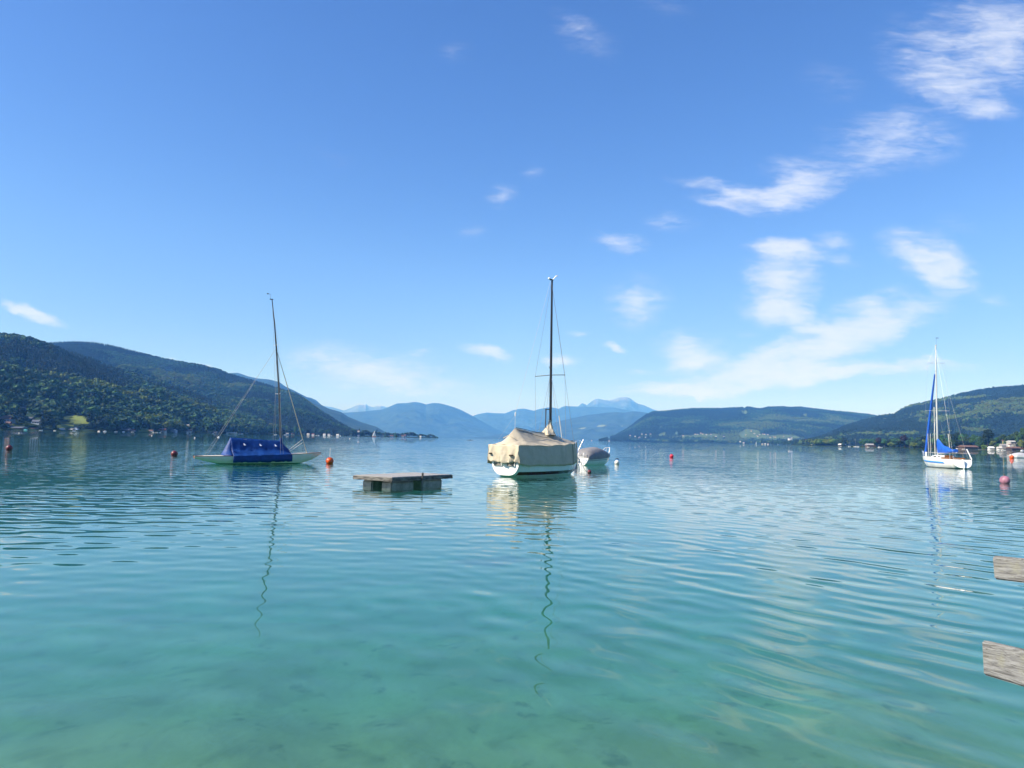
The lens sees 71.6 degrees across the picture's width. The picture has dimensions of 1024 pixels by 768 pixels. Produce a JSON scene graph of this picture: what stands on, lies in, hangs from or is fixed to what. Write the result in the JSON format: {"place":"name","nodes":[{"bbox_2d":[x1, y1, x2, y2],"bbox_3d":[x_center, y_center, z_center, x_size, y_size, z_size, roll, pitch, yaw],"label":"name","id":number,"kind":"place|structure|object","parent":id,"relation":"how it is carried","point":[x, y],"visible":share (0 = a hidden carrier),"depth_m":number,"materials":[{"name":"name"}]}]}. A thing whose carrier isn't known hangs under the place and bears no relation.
{"place":"outdoors","nodes":[
{"label":"outdoors","id":0,"kind":"place"},
{"bbox_2d":[0,345,290,434],"bbox_3d":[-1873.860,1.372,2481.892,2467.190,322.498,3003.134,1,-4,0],"label":"hill","id":1,"kind":"structure","parent":0,"point":[69,420],"depth_m":1296.54,"materials":[{"name":"green plant"}]},
{"bbox_2d":[0,415,15,422],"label":"house","id":2,"kind":"structure","parent":1,"relation":"on","point":[8,418],"depth_m":1117.60,"materials":[{"name":"grey paint"}]},
{"bbox_2d":[11,426,26,429],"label":"boathouse","id":3,"kind":"object","parent":1,"relation":"on","point":[20,428],"visible":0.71,"depth_m":1094.03,"materials":[{"name":"stone"}]},
{"bbox_2d":[31,420,39,424],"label":"house","id":4,"kind":"structure","parent":1,"relation":"on","point":[35,422],"depth_m":1155.21,"materials":[{"name":"white paint"}]},
{"bbox_2d":[80,424,88,427],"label":"tree","id":5,"kind":"object","parent":1,"relation":"on","point":[84,425],"visible":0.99,"depth_m":1208.35,"materials":[{"name":"green plant"}]},
{"bbox_2d":[121,422,133,427],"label":"tree","id":6,"kind":"object","parent":1,"relation":"on","point":[129,425],"visible":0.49,"depth_m":1310.88,"materials":[{"name":"green plant"}]},
{"bbox_2d":[158,428,166,432],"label":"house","id":7,"kind":"structure","parent":1,"relation":"on","point":[163,430],"depth_m":1385.89,"materials":[{"name":"grey tile"}]},
{"bbox_2d":[230,423,237,431],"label":"tree","id":8,"kind":"object","parent":1,"relation":"on","point":[233,426],"visible":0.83,"depth_m":1759.06,"materials":[{"name":"green plant"}]},
{"bbox_2d":[291,426,297,434],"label":"tree","id":9,"kind":"object","parent":1,"relation":"on","point":[295,429],"visible":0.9,"depth_m":2210.45,"materials":[{"name":"green plant"}]},
{"bbox_2d":[85,355,371,436],"bbox_3d":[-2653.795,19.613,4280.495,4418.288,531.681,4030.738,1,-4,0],"label":"hill","id":10,"kind":"structure","parent":0,"point":[220,397],"depth_m":3276.14,"materials":[{"name":"green plant"}]},
{"bbox_2d":[232,373,324,406],"bbox_3d":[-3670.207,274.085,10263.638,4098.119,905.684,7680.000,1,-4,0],"label":"mountain","id":11,"kind":"structure","parent":0,"point":[273,383],"depth_m":10335.58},
{"bbox_2d":[312,403,389,435],"bbox_3d":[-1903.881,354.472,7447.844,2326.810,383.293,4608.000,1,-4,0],"label":"mountain","id":12,"kind":"structure","parent":0,"point":[344,419],"depth_m":7047.82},
{"bbox_2d":[325,404,386,412],"bbox_3d":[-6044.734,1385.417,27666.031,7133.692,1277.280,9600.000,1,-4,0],"label":"mountain","id":13,"kind":"structure","parent":0,"point":[360,408],"depth_m":27586.88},
{"bbox_2d":[348,435,437,437],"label":"shore","id":14,"kind":"structure","parent":0,"point":[417,437],"depth_m":2837.06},
{"bbox_2d":[343,402,506,437],"bbox_3d":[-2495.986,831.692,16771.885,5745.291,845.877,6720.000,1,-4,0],"label":"mountain","id":15,"kind":"structure","parent":0,"point":[438,420],"depth_m":15394.13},
{"bbox_2d":[0,464,1023,767],"bbox_3d":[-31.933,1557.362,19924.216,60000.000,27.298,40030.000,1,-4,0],"label":"lakebed","id":16,"kind":"structure","parent":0,"point":[438,652],"depth_m":13.38,"materials":[{"name":"teal sand"}]},
{"bbox_2d":[982,556,1023,686],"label":"jetty railing","id":17,"kind":"object","parent":16,"relation":"on","point":[1003,662],"visible":1,"depth_m":2.76,"materials":[{"name":"grey wood"}]},
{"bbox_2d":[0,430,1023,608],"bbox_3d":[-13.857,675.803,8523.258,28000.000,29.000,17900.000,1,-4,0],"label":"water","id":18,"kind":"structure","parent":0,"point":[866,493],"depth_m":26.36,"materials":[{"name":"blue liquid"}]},
{"bbox_2d":[171,449,177,455],"bbox_3d":[-29.813,6.107,62.681,0.580,0.682,0.580,1,-4,0],"label":"mooring buoy","id":19,"kind":"object","parent":18,"relation":"on","point":[174,453],"visible":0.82,"depth_m":62.47,"materials":[{"name":"red plastic"}]},
{"bbox_2d":[193,293,320,463],"bbox_3d":[-17.333,-0.312,50.965,9.765,12.446,2.106,5,-6,-38],"label":"keelboat","id":20,"kind":"object","parent":18,"relation":"on","point":[246,451],"visible":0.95,"depth_m":49.86,"materials":[{"name":"fabric"}]},
{"bbox_2d":[326,448,333,463],"bbox_3d":[-13.563,5.402,52.867,0.580,1.237,0.580,1,-4,0],"label":"mooring buoy","id":21,"kind":"object","parent":18,"relation":"on","point":[329,460],"visible":0.83,"depth_m":52.63,"materials":[{"name":"plastic"}]},
{"bbox_2d":[353,472,452,487],"bbox_3d":[-4.695,4.248,31.125,2.290,0.820,4.020,-2,-5,33],"label":"bathing raft","id":22,"kind":"object","parent":18,"relation":"on","point":[390,480],"visible":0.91,"depth_m":30.08,"materials":[{"name":"grey wood"}]},
{"bbox_2d":[487,275,589,476],"bbox_3d":[2.352,-0.400,42.898,2.634,12.470,8.919,-3,-6,40],"label":"covered yacht","id":23,"kind":"object","parent":18,"relation":"on","point":[520,452],"visible":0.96,"depth_m":40.22,"materials":[{"name":"fabric"}]},
{"bbox_2d":[576,447,609,464],"bbox_3d":[7.107,6.446,62.220,2.047,1.842,5.661,-2,-6,38],"label":"motorboat","id":24,"kind":"object","parent":18,"relation":"on","point":[592,456],"visible":0.73,"depth_m":60.87,"materials":[{"name":"paint"}]},
{"bbox_2d":[922,338,971,468],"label":"sloop","id":25,"kind":"object","parent":18,"relation":"on","point":[944,461],"visible":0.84,"depth_m":76.25,"materials":[{"name":"paint"}]},
{"bbox_2d":[999,475,1009,483],"bbox_3d":[30.289,5.869,43.629,0.570,0.670,0.570,1,-4,0],"label":"mooring buoy","id":26,"kind":"object","parent":18,"relation":"on","point":[1004,479],"visible":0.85,"depth_m":43.44,"materials":[{"name":"pink plastic"}]},
{"bbox_2d":[1010,453,1023,457],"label":"covered dinghy","id":27,"kind":"object","parent":18,"relation":"on","point":[1018,455],"visible":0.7,"depth_m":169.26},
{"bbox_2d":[0,332,1023,448],"label":"forest","id":28,"kind":"object","parent":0,"point":[18,377],"depth_m":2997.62,"materials":[{"name":"green plant"}]},
{"bbox_2d":[0,0,1023,415],"label":"sky","id":29,"kind":"structure","parent":0,"point":[730,203],"materials":[{"name":"blue"}]},
{"bbox_2d":[474,406,630,433],"bbox_3d":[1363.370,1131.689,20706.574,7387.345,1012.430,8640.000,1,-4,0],"label":"mountain","id":30,"kind":"structure","parent":0,"point":[527,419],"depth_m":19857.07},
{"bbox_2d":[474,411,647,440],"bbox_3d":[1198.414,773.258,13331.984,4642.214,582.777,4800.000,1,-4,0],"label":"mountain","id":31,"kind":"structure","parent":0,"point":[594,427],"depth_m":12480.53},
{"bbox_2d":[578,397,656,412],"bbox_3d":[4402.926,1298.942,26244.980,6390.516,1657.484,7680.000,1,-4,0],"label":"mountain","id":32,"kind":"structure","parent":0,"point":[627,403],"depth_m":26100.57,"materials":[{"name":"stone"}]},
{"bbox_2d":[608,410,854,444],"bbox_3d":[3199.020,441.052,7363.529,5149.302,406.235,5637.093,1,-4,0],"label":"hill","id":33,"kind":"structure","parent":0,"point":[748,432],"depth_m":5457.17,"materials":[{"name":"green plant"}]},
{"bbox_2d":[791,444,1019,450],"bbox_3d":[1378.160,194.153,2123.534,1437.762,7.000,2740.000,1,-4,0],"label":"shore","id":34,"kind":"structure","parent":0,"point":[878,446],"depth_m":1641.75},
{"bbox_2d":[865,443,874,446],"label":"boathouse","id":35,"kind":"object","parent":34,"relation":"on","point":[869,445],"visible":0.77,"depth_m":1491.85,"materials":[{"name":"white"}]},
{"bbox_2d":[890,438,898,446],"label":"tree","id":36,"kind":"object","parent":34,"relation":"on","point":[893,440],"visible":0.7,"depth_m":1407.07,"materials":[{"name":"green plant"}]},
{"bbox_2d":[896,440,905,447],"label":"tree","id":37,"kind":"object","parent":34,"relation":"on","point":[901,443],"visible":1,"depth_m":1377.46,"materials":[{"name":"green plant"}]},
{"bbox_2d":[899,435,907,447],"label":"tree","id":38,"kind":"object","parent":34,"relation":"on","point":[904,438],"visible":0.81,"depth_m":1403.48,"materials":[{"name":"plant"}]},
{"bbox_2d":[909,442,917,447],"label":"tree","id":39,"kind":"object","parent":34,"relation":"on","point":[913,444],"visible":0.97,"depth_m":1340.74,"materials":[{"name":"green plant"}]},
{"bbox_2d":[917,441,924,445],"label":"tree","id":40,"kind":"object","parent":34,"relation":"on","point":[920,443],"visible":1,"depth_m":1326.10,"materials":[{"name":"green plant"}]},
{"bbox_2d":[939,434,949,440],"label":"tree","id":41,"kind":"object","parent":34,"relation":"on","point":[943,437],"visible":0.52,"depth_m":1303.40,"materials":[{"name":"green plant"}]},
{"bbox_2d":[946,438,952,447],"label":"tree","id":42,"kind":"object","parent":34,"relation":"on","point":[949,441],"visible":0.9,"depth_m":1254.97,"materials":[{"name":"green plant"}]},
{"bbox_2d":[946,433,953,447],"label":"tree","id":43,"kind":"object","parent":34,"relation":"on","point":[951,436],"visible":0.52,"depth_m":1306.30,"materials":[{"name":"green plant"}]},
{"bbox_2d":[952,440,960,447],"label":"tree","id":44,"kind":"object","parent":34,"relation":"on","point":[955,444],"visible":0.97,"depth_m":1242.18,"materials":[{"name":"green plant"}]},
{"bbox_2d":[953,432,959,439],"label":"tree","id":45,"kind":"object","parent":34,"relation":"on","point":[956,435],"visible":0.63,"depth_m":1300.64,"materials":[{"name":"green plant"}]},
{"bbox_2d":[957,433,967,442],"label":"tree","id":46,"kind":"object","parent":34,"relation":"on","point":[961,436],"visible":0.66,"depth_m":1248.85,"materials":[{"name":"green plant"}]},
{"bbox_2d":[963,436,971,444],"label":"tree","id":47,"kind":"object","parent":34,"relation":"on","point":[966,439],"visible":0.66,"depth_m":1231.40,"materials":[{"name":"green plant"}]},
{"bbox_2d":[957,445,978,449],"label":"boathouse","id":48,"kind":"object","parent":34,"relation":"on","point":[967,447],"visible":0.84,"depth_m":1198.42,"materials":[{"name":"brown tile"}]},
{"bbox_2d":[970,434,977,443],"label":"tree","id":49,"kind":"object","parent":34,"relation":"on","point":[973,439],"visible":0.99,"depth_m":1209.81,"materials":[{"name":"green plant"}]},
{"bbox_2d":[975,436,985,448],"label":"tree","id":50,"kind":"object","parent":34,"relation":"on","point":[979,438],"visible":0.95,"depth_m":1200.52,"materials":[{"name":"green plant"}]},
{"bbox_2d":[982,429,994,448],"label":"tree","id":51,"kind":"object","parent":34,"relation":"on","point":[988,435],"visible":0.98,"depth_m":1154.52,"materials":[{"name":"green plant"}]},
{"bbox_2d":[989,441,996,447],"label":"tree","id":52,"kind":"object","parent":34,"relation":"on","point":[993,443],"visible":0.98,"depth_m":1136.14,"materials":[{"name":"green plant"}]},
{"bbox_2d":[998,434,1005,439],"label":"tree","id":53,"kind":"object","parent":34,"relation":"on","point":[1002,436],"visible":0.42,"depth_m":1168.49,"materials":[{"name":"green plant"}]},
{"bbox_2d":[999,444,1007,448],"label":"house","id":54,"kind":"structure","parent":34,"relation":"on","point":[1003,446],"depth_m":1094.84,"materials":[{"name":"white paint"}]},
{"bbox_2d":[1003,434,1013,440],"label":"tree","id":55,"kind":"object","parent":34,"relation":"on","point":[1008,438],"visible":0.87,"depth_m":1129.48,"materials":[{"name":"green plant"}]},
{"bbox_2d":[1006,446,1022,450],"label":"boathouse","id":56,"kind":"object","parent":34,"relation":"on","point":[1008,448],"visible":0.79,"depth_m":976.99,"materials":[{"name":"brown"}]},
{"bbox_2d":[1012,431,1018,440],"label":"tree","id":57,"kind":"object","parent":34,"relation":"on","point":[1014,435],"visible":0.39,"depth_m":1094.23,"materials":[{"name":"green plant"}]},
{"bbox_2d":[1017,428,1023,449],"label":"tree","id":58,"kind":"object","parent":34,"relation":"on","point":[1021,435],"visible":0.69,"depth_m":1050.54,"materials":[{"name":"green plant"}]},
{"bbox_2d":[1017,439,1023,449],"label":"tree","id":59,"kind":"object","parent":34,"relation":"on","point":[1020,443],"visible":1,"depth_m":950.24,"materials":[{"name":"green plant"}]},
{"bbox_2d":[835,399,1020,445],"bbox_3d":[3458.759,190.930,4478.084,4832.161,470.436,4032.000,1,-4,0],"label":"hill","id":60,"kind":"structure","parent":0,"point":[976,419],"depth_m":3158.80,"materials":[{"name":"green plant"}]},
{"bbox_2d":[1006,441,1016,446],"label":"house","id":61,"kind":"structure","parent":0,"point":[1014,443],"depth_m":1066.68,"materials":[{"name":"white paint"}]}
]}

